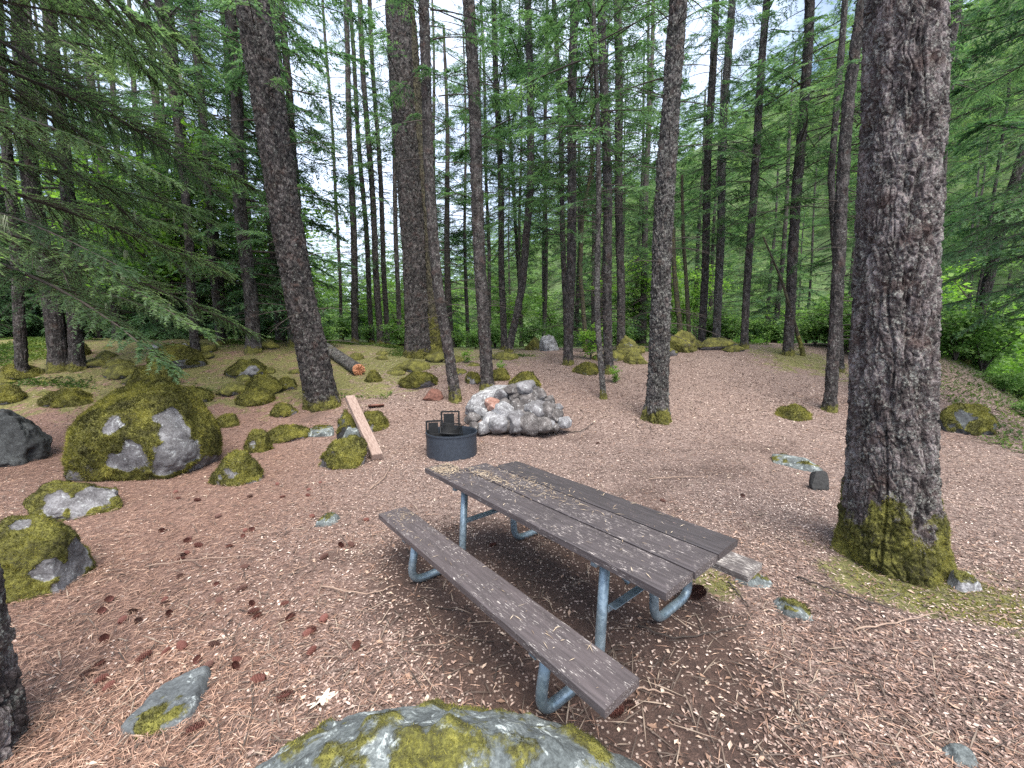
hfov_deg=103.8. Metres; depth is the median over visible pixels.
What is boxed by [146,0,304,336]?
fir tree
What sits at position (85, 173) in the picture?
fir tree
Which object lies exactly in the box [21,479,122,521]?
mossy rock
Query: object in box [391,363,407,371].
mossy mound
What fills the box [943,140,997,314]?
fir tree
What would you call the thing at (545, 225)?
fir tree
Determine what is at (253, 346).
fir tree
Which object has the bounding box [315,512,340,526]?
flat stone
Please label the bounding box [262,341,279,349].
mossy mound
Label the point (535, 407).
fire stone
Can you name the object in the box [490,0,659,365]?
fir tree
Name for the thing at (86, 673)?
pine cone
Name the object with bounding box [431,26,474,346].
fir tree
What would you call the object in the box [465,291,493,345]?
fir tree
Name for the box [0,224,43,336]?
fir tree
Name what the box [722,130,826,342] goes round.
fir tree
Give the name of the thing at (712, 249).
fir tree
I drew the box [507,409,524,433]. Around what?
fire stone
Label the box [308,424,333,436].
flat stone
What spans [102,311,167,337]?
leafy bush
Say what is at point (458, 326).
maple tree
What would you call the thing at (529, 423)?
fire stone
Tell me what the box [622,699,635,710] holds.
pine cone
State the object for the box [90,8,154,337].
fir tree
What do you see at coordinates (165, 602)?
pine cone
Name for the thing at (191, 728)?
pine cone
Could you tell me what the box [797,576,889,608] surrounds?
fallen stick
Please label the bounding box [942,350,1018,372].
leafy bush
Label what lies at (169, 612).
pine cone
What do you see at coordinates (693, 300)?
maple tree
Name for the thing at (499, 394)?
fire stone
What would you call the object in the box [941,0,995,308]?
fir tree
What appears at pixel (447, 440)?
fire ring
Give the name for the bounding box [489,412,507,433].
fire stone
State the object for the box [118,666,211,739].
flat stone
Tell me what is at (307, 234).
maple tree
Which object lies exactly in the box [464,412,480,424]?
fire stone
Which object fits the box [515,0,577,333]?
fir tree
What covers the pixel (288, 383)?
mossy rock
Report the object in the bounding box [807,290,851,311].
leafy bush
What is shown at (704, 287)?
fir tree
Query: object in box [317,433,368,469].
mossy rock
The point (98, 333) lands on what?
maple tree
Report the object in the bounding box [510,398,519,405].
fire stone
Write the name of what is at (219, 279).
fir tree
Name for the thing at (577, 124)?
fir tree
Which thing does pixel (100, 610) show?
pine cone
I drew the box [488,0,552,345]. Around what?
fir tree
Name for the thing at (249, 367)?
mossy rock
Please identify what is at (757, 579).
flat stone
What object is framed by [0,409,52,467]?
dark boulder
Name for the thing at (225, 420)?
mossy rock
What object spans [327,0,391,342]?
fir tree
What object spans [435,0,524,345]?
fir tree
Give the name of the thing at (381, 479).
fallen stick
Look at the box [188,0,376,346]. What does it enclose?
fir tree
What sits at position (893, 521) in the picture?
old fir tree
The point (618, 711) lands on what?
pine cone
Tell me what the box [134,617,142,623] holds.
pine cone
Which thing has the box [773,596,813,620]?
grey stone
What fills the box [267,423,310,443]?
mossy rock
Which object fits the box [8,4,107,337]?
fir tree
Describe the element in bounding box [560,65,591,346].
fir tree
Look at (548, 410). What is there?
fire stone
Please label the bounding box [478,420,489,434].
fire stone
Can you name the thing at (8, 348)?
ridge ground cover
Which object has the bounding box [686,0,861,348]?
fir tree
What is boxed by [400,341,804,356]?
ground cover
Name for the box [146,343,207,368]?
mossy rock
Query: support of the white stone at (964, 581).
on the ground at (488, 554)
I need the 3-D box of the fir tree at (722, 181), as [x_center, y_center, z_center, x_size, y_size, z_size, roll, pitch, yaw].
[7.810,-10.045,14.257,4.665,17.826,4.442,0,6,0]
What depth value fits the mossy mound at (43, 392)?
9.21 m
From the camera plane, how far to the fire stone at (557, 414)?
7.71 m
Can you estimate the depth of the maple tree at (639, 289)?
21.17 m
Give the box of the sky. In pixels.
[0,0,980,303]
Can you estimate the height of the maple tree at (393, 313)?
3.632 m
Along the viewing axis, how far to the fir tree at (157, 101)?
15.33 m
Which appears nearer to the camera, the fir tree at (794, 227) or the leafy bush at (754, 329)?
the fir tree at (794, 227)
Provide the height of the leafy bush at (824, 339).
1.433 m
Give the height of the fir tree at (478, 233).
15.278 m
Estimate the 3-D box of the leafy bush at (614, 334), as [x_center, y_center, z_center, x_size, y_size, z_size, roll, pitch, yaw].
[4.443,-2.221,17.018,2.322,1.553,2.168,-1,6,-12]
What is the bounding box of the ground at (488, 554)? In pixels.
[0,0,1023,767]
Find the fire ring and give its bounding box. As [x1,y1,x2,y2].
[425,410,476,461]
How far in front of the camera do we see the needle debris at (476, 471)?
3.34 m
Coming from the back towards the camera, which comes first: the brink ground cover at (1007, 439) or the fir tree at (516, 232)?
the fir tree at (516, 232)
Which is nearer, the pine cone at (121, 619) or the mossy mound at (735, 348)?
the pine cone at (121, 619)
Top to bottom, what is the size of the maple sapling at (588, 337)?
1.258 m
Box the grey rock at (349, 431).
[343,427,360,437]
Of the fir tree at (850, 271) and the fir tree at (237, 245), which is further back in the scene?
the fir tree at (850, 271)
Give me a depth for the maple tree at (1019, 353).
17.76 m
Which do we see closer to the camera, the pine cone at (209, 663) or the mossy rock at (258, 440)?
the pine cone at (209, 663)
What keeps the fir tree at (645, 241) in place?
on the ground at (488, 554)
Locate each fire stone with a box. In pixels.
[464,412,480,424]
[469,422,477,430]
[474,407,487,417]
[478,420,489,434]
[482,411,493,425]
[484,397,499,407]
[487,402,496,411]
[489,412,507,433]
[491,401,513,416]
[494,389,508,399]
[499,397,510,403]
[504,383,516,394]
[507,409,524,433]
[508,393,519,400]
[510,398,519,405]
[513,402,524,411]
[515,380,535,394]
[519,393,531,398]
[520,396,530,403]
[520,412,537,435]
[524,400,544,416]
[532,387,546,400]
[538,417,552,432]
[542,403,553,419]
[543,395,554,402]
[552,409,563,422]
[553,423,559,431]
[556,403,562,409]
[558,416,571,428]
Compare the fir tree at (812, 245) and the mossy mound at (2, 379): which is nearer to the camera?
the mossy mound at (2, 379)
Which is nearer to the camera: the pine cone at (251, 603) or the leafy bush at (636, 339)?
the pine cone at (251, 603)
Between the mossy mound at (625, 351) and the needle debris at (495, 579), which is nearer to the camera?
the needle debris at (495, 579)
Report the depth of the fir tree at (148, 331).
14.50 m
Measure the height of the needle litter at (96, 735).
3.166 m
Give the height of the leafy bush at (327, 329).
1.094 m
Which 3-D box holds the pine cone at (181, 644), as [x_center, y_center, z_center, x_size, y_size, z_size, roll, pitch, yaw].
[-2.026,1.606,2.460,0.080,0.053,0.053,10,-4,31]
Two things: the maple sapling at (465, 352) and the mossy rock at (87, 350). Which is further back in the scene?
the maple sapling at (465, 352)
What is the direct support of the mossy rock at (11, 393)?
on the ground at (488, 554)
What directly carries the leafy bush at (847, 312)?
on the ground at (488, 554)
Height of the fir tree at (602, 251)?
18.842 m
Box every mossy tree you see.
[578,156,594,351]
[672,223,682,330]
[680,175,690,331]
[763,237,805,355]
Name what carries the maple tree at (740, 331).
on the ground at (488, 554)
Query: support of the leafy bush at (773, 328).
on the ground at (488, 554)
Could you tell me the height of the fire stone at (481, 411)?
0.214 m
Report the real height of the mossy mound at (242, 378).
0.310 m
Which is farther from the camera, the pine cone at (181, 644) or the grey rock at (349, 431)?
the grey rock at (349, 431)
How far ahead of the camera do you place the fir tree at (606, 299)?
10.74 m
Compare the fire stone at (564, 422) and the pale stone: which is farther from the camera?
the fire stone at (564, 422)
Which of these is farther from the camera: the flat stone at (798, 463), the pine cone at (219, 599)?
the flat stone at (798, 463)
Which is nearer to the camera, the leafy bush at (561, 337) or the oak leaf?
the oak leaf
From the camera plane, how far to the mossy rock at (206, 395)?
9.12 m
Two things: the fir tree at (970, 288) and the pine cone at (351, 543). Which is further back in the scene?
the fir tree at (970, 288)
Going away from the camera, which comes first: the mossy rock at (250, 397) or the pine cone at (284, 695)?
the pine cone at (284, 695)
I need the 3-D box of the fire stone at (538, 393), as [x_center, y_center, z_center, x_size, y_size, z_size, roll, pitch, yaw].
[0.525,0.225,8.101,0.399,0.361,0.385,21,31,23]
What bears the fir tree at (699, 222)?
on the ground at (488, 554)
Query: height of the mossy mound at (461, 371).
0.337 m
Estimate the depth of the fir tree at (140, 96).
20.51 m
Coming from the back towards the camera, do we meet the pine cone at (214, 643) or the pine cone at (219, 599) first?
the pine cone at (219, 599)
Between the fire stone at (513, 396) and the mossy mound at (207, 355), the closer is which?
the fire stone at (513, 396)
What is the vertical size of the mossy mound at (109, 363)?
0.404 m
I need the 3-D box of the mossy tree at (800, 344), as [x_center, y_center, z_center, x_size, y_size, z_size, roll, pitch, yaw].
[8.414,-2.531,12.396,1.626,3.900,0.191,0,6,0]
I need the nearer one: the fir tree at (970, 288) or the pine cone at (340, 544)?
the pine cone at (340, 544)
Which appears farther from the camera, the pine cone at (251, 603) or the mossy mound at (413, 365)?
the mossy mound at (413, 365)
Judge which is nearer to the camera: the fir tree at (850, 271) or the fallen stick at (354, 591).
the fallen stick at (354, 591)
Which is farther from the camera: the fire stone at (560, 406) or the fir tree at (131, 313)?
the fir tree at (131, 313)
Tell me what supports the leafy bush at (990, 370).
on the ground at (488, 554)
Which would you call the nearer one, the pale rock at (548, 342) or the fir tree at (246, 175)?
the pale rock at (548, 342)
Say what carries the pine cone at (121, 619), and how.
on the ground at (488, 554)
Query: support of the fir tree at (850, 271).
on the ground at (488, 554)
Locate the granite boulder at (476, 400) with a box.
[465,385,509,419]
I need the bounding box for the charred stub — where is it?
[809,471,828,490]
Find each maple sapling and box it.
[461,350,473,362]
[496,360,506,367]
[575,322,602,359]
[609,365,621,381]
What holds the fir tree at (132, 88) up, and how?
on the ground at (488, 554)
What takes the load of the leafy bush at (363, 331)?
on the ground at (488, 554)
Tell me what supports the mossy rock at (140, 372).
on the ground at (488, 554)
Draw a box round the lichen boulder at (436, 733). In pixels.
[255,697,642,767]
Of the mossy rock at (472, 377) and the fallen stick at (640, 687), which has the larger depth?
the mossy rock at (472, 377)
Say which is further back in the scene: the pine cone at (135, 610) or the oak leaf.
the pine cone at (135, 610)
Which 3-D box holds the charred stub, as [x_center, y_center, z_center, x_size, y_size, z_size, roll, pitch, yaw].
[3.925,1.241,5.160,0.239,0.291,0.191,0,6,0]
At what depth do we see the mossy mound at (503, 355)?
13.00 m
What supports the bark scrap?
on the ground at (488, 554)
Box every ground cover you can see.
[0,336,403,398]
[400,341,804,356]
[939,353,1023,452]
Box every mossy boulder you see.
[0,513,96,603]
[60,374,222,482]
[937,402,1001,435]
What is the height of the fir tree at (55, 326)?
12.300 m
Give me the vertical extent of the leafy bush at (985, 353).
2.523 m
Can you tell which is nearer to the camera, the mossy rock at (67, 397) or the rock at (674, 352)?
the mossy rock at (67, 397)
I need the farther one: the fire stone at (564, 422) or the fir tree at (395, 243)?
the fir tree at (395, 243)
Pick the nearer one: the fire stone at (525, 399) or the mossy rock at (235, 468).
the mossy rock at (235, 468)
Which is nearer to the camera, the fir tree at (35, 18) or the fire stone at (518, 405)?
the fire stone at (518, 405)
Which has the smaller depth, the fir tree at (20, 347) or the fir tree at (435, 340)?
the fir tree at (20, 347)
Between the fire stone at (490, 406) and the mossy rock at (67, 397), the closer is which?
the fire stone at (490, 406)
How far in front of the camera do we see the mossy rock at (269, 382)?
9.70 m
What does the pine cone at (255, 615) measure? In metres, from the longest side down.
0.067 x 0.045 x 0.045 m
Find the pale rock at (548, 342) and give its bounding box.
[539,334,558,350]
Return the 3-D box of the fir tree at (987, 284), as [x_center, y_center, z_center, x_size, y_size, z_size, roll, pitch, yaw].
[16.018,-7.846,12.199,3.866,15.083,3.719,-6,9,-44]
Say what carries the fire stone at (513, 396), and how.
on the fire stone at (514, 401)
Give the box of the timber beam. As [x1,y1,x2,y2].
[345,395,382,459]
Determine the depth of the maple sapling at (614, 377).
10.62 m
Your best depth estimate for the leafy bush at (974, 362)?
13.02 m
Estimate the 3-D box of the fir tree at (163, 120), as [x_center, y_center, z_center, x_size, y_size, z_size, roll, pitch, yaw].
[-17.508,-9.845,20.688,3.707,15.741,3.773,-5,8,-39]
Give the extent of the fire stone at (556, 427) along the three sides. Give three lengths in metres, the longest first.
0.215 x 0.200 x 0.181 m
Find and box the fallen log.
[327,343,364,374]
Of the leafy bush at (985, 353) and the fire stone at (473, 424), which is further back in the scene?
the leafy bush at (985, 353)
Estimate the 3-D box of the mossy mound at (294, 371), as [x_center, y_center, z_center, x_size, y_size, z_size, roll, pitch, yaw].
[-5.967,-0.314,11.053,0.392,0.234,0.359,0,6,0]
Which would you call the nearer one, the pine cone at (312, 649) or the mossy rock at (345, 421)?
the pine cone at (312, 649)
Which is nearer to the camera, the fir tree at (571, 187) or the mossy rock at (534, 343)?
the fir tree at (571, 187)
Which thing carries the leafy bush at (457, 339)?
on the ground at (488, 554)
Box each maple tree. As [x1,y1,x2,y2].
[0,116,269,336]
[0,159,206,337]
[179,169,348,338]
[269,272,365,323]
[338,272,401,326]
[358,279,458,331]
[452,289,476,346]
[475,276,556,335]
[524,289,563,346]
[577,252,673,339]
[670,256,738,331]
[722,315,769,342]
[734,334,763,342]
[751,299,815,343]
[941,254,1023,384]
[1003,324,1023,368]
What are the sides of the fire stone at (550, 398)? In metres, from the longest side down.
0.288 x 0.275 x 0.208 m
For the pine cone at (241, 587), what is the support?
on the ground at (488, 554)
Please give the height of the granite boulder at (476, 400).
0.908 m
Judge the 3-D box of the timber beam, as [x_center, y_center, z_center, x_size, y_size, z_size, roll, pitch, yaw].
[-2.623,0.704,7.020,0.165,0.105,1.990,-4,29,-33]
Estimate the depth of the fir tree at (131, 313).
14.45 m
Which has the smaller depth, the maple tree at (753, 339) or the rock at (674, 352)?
the rock at (674, 352)
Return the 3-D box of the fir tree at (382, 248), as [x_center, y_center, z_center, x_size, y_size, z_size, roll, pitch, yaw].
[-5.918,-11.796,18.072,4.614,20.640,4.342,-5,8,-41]
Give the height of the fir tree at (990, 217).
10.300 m
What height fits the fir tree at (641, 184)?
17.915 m
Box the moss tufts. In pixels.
[24,345,1023,629]
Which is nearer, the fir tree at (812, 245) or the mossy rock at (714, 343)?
the mossy rock at (714, 343)
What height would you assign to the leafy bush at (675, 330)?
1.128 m
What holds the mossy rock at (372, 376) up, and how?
on the ground at (488, 554)
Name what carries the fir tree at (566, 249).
on the ground at (488, 554)
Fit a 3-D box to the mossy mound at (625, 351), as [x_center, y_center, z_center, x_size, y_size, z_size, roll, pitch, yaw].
[3.993,-1.071,13.861,1.038,0.544,0.948,0,6,0]
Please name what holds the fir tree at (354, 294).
on the ground at (488, 554)
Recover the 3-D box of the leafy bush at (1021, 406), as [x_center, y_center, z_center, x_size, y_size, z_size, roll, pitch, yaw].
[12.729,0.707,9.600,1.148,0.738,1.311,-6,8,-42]
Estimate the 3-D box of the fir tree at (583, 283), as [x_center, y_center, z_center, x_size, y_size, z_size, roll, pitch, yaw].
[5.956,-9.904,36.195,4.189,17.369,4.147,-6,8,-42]
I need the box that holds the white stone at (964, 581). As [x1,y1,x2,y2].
[947,569,981,592]
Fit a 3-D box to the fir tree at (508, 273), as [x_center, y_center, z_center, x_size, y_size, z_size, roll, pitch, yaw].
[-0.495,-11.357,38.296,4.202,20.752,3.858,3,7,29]
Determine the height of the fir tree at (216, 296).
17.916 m
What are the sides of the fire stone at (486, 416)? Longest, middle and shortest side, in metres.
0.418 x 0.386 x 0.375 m
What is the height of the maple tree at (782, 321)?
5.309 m
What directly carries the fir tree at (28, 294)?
on the ground at (488, 554)
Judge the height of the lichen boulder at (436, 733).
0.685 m
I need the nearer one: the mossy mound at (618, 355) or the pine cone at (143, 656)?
the pine cone at (143, 656)
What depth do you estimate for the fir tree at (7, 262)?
16.00 m
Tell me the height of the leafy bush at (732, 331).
1.544 m
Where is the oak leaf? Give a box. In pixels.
[306,688,337,708]
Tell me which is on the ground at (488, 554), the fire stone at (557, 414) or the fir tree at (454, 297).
the fir tree at (454, 297)
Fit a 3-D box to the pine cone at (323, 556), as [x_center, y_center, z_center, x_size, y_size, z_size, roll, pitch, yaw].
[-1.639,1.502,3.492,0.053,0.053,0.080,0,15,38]
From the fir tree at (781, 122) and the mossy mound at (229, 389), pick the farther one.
the fir tree at (781, 122)
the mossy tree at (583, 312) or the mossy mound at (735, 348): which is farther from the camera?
the mossy tree at (583, 312)
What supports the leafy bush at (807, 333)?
on the ground at (488, 554)
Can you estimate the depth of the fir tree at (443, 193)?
20.66 m
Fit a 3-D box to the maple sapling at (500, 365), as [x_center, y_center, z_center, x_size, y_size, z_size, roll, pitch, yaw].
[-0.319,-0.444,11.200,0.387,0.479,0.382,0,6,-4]
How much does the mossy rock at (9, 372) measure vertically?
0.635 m
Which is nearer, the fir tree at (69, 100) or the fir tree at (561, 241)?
the fir tree at (561, 241)
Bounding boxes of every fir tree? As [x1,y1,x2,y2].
[0,0,228,373]
[0,0,265,411]
[0,3,29,372]
[0,100,95,337]
[0,139,90,336]
[0,197,40,337]
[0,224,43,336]
[0,564,28,763]
[8,1,110,337]
[8,3,80,200]
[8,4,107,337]
[22,0,183,339]
[22,25,158,337]
[39,14,130,337]
[42,0,87,372]
[49,0,274,338]
[58,0,254,351]
[65,18,171,337]
[67,28,134,234]
[71,24,132,337]
[84,0,213,336]
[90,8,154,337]
[94,15,272,340]
[103,0,227,339]
[106,0,265,345]
[131,0,222,312]
[134,83,173,199]
[138,0,357,354]
[140,45,205,336]
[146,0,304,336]
[166,28,248,334]
[169,2,273,338]
[171,0,380,412]
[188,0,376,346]
[200,53,287,336]
[207,96,341,340]
[213,0,350,293]
[216,98,264,249]
[228,126,263,285]
[300,0,391,341]
[306,0,367,338]
[326,0,402,343]
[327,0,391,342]
[330,0,401,343]
[337,151,376,339]
[352,0,462,353]
[353,0,451,358]
[354,11,443,345]
[359,0,519,403]
[375,0,541,390]
[401,0,476,344]
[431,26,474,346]
[433,5,504,346]
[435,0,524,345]
[435,140,453,294]
[440,49,521,329]
[442,0,555,349]
[451,0,589,352]
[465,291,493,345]
[478,0,550,345]
[483,0,699,399]
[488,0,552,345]
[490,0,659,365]
[491,150,530,311]
[498,0,623,348]
[507,9,578,336]
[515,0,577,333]
[540,0,638,345]
[541,0,668,374]
[547,0,691,346]
[548,106,591,309]
[554,204,590,337]
[560,0,771,424]
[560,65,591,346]
[576,20,639,335]
[601,70,649,293]
[602,38,687,341]
[611,0,695,319]
[612,0,671,344]
[632,120,702,316]
[633,73,725,329]
[641,0,779,341]
[655,0,797,337]
[676,75,732,338]
[685,69,742,337]
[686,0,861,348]
[699,211,750,338]
[713,18,791,324]
[721,0,861,355]
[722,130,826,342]
[737,42,826,342]
[745,0,984,372]
[757,0,975,412]
[772,196,829,319]
[785,72,860,341]
[803,136,820,341]
[818,119,859,306]
[829,0,958,587]
[844,0,1022,324]
[940,0,1023,340]
[940,0,1023,341]
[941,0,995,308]
[942,109,1011,301]
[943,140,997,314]
[949,0,1023,365]
[974,73,1010,311]
[980,83,1023,287]
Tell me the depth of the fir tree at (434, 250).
8.98 m
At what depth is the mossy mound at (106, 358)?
10.95 m
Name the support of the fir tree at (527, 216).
on the ground at (488, 554)
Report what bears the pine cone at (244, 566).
on the ground at (488, 554)
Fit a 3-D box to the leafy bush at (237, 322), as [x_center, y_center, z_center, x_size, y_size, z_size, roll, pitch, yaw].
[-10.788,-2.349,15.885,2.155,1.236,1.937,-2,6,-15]
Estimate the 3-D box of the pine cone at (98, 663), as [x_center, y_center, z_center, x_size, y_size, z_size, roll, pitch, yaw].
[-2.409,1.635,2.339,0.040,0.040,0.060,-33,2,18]
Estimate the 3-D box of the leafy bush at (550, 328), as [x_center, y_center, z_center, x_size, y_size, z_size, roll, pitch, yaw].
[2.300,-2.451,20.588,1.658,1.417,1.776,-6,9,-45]
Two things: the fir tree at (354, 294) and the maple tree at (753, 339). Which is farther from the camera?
the maple tree at (753, 339)
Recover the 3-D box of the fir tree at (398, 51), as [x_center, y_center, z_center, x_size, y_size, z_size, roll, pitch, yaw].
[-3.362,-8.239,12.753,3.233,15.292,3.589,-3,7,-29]
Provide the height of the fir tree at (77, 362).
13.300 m
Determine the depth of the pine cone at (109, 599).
2.92 m
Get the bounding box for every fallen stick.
[144,555,255,567]
[319,585,395,594]
[370,463,391,489]
[637,624,746,638]
[637,686,673,695]
[648,476,707,479]
[727,581,748,606]
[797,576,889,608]
[853,612,938,630]
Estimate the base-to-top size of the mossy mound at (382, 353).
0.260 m
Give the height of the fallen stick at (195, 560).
0.046 m
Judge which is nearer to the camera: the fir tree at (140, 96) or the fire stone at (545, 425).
the fire stone at (545, 425)
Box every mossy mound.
[0,370,14,382]
[36,390,49,395]
[86,358,105,367]
[95,350,118,357]
[97,357,110,361]
[101,358,124,368]
[102,363,135,379]
[120,360,136,364]
[120,374,131,384]
[200,343,217,352]
[202,352,214,358]
[215,382,245,396]
[235,374,250,381]
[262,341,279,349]
[266,367,275,373]
[287,369,298,373]
[350,352,364,359]
[375,351,388,354]
[375,355,387,359]
[386,369,405,375]
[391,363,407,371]
[399,359,430,372]
[425,351,443,362]
[442,355,464,362]
[456,368,466,374]
[468,362,479,366]
[492,351,518,359]
[613,351,623,361]
[615,345,641,356]
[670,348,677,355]
[721,345,744,351]
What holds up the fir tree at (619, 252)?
on the ground at (488, 554)
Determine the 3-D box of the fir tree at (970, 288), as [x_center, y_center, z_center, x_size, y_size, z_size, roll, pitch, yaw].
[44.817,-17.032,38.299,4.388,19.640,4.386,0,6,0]
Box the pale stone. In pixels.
[941,743,977,767]
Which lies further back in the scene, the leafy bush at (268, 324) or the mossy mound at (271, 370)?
the leafy bush at (268, 324)
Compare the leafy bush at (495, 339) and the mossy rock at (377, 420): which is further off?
the leafy bush at (495, 339)
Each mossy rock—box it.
[0,364,44,379]
[0,384,27,404]
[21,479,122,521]
[36,386,93,408]
[84,343,91,354]
[125,363,179,384]
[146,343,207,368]
[183,385,214,401]
[207,448,263,486]
[216,413,240,427]
[223,358,267,377]
[234,388,275,406]
[241,428,272,452]
[245,373,283,393]
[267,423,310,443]
[269,402,297,417]
[278,376,297,390]
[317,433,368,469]
[336,409,357,439]
[363,410,388,431]
[364,369,381,382]
[398,370,437,388]
[464,371,480,384]
[493,367,510,380]
[508,370,540,387]
[525,337,539,349]
[572,361,598,375]
[616,335,638,349]
[623,351,647,364]
[670,330,696,352]
[697,337,739,349]
[774,403,812,421]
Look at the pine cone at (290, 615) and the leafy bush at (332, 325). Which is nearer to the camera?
the pine cone at (290, 615)
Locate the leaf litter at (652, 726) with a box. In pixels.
[0,386,1023,767]
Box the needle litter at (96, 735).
[0,343,1023,767]
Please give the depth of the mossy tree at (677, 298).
15.14 m
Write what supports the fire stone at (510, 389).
on the fire stone at (513, 396)
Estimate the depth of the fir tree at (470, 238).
22.74 m
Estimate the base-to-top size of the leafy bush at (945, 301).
2.457 m
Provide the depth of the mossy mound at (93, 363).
10.67 m
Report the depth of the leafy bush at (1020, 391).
12.00 m
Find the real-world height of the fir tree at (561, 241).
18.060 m
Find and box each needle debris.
[388,512,622,687]
[427,463,703,577]
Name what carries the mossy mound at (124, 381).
on the ground at (488, 554)
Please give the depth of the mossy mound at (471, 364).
12.11 m
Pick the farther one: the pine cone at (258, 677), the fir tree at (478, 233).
the fir tree at (478, 233)
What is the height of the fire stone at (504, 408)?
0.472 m
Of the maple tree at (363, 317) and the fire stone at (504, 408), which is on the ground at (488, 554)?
the maple tree at (363, 317)
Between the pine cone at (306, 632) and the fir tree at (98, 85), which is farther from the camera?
the fir tree at (98, 85)
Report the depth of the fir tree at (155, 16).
21.87 m
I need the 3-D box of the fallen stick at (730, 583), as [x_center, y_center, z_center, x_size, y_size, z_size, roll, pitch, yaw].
[1.688,1.561,2.995,0.016,0.031,0.282,0,6,0]
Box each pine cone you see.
[78,668,94,680]
[92,659,105,668]
[92,673,108,684]
[97,607,106,614]
[99,633,109,643]
[102,680,115,690]
[104,595,113,602]
[117,615,127,623]
[128,608,138,613]
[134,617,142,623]
[135,649,151,663]
[160,600,169,605]
[160,646,170,656]
[165,609,172,617]
[176,640,187,650]
[183,537,191,542]
[185,721,205,734]
[193,542,202,547]
[193,655,201,663]
[203,660,213,667]
[208,640,219,646]
[215,597,222,602]
[231,656,242,662]
[231,661,239,670]
[236,584,247,591]
[240,564,249,569]
[247,607,259,614]
[248,600,254,606]
[250,673,266,684]
[252,611,261,620]
[276,689,293,701]
[280,600,289,606]
[285,612,294,622]
[302,628,312,637]
[306,645,316,655]
[319,553,328,559]
[319,613,327,623]
[338,542,343,547]
[348,541,354,547]
[352,640,360,650]
[609,705,624,718]
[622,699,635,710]
[689,584,706,599]
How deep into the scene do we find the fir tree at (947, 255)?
7.94 m
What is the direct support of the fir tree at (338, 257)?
on the ground at (488, 554)
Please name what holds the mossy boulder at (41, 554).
on the ground at (488, 554)
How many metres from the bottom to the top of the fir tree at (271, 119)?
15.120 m
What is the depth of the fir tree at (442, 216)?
36.93 m
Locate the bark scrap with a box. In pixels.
[368,404,383,406]
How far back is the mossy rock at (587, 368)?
11.28 m
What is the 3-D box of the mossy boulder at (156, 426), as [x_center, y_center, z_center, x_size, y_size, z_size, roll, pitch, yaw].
[-5.395,0.758,5.971,1.777,1.869,1.647,0,6,0]
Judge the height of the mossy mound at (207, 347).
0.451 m
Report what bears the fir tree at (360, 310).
on the ground at (488, 554)
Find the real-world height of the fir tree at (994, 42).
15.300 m
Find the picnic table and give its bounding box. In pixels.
[379,461,761,718]
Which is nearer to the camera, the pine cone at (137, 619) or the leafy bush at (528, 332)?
the pine cone at (137, 619)
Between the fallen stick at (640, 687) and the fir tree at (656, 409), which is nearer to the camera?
the fallen stick at (640, 687)
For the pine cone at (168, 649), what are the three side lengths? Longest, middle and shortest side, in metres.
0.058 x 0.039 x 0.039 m
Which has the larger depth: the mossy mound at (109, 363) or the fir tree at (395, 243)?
the fir tree at (395, 243)
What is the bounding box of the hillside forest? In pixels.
[0,0,1023,367]
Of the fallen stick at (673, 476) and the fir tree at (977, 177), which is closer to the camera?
the fallen stick at (673, 476)
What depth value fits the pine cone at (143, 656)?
2.37 m
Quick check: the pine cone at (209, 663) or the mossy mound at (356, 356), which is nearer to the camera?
the pine cone at (209, 663)
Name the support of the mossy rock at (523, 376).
on the ground at (488, 554)
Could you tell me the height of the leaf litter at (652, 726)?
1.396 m
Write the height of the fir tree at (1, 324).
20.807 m
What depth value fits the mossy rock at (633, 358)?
12.22 m
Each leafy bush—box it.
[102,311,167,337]
[206,312,265,338]
[260,306,284,337]
[321,316,347,344]
[323,319,345,336]
[330,312,359,340]
[348,324,375,341]
[371,318,404,345]
[452,330,469,346]
[459,328,478,348]
[474,319,517,347]
[507,317,552,345]
[539,322,575,346]
[553,328,580,347]
[601,313,640,343]
[629,327,648,342]
[670,320,692,334]
[683,311,756,338]
[698,307,761,339]
[733,312,769,341]
[759,318,783,342]
[774,307,818,342]
[779,305,828,344]
[798,296,852,336]
[800,294,852,336]
[802,308,850,345]
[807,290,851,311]
[842,304,851,351]
[939,298,1018,359]
[940,298,1023,371]
[941,292,973,353]
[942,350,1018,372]
[951,351,995,367]
[958,351,1011,374]
[976,369,1023,391]
[987,364,1017,376]
[991,369,1023,398]
[1009,400,1023,414]
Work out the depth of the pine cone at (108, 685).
2.18 m
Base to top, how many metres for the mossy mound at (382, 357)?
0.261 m
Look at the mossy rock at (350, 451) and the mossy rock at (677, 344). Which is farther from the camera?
the mossy rock at (677, 344)
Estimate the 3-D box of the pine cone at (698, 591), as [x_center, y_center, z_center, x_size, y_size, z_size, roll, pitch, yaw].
[1.386,1.562,3.009,0.161,0.108,0.108,-5,-9,-25]
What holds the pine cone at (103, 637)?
on the ground at (488, 554)
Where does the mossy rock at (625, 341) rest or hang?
on the ground at (488, 554)
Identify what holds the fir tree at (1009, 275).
on the ground at (488, 554)
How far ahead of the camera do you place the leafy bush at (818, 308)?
14.47 m
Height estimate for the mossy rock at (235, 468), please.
0.679 m
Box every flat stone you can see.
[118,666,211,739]
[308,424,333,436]
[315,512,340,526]
[734,573,773,587]
[772,451,822,471]
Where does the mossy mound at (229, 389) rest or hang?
on the ground at (488, 554)

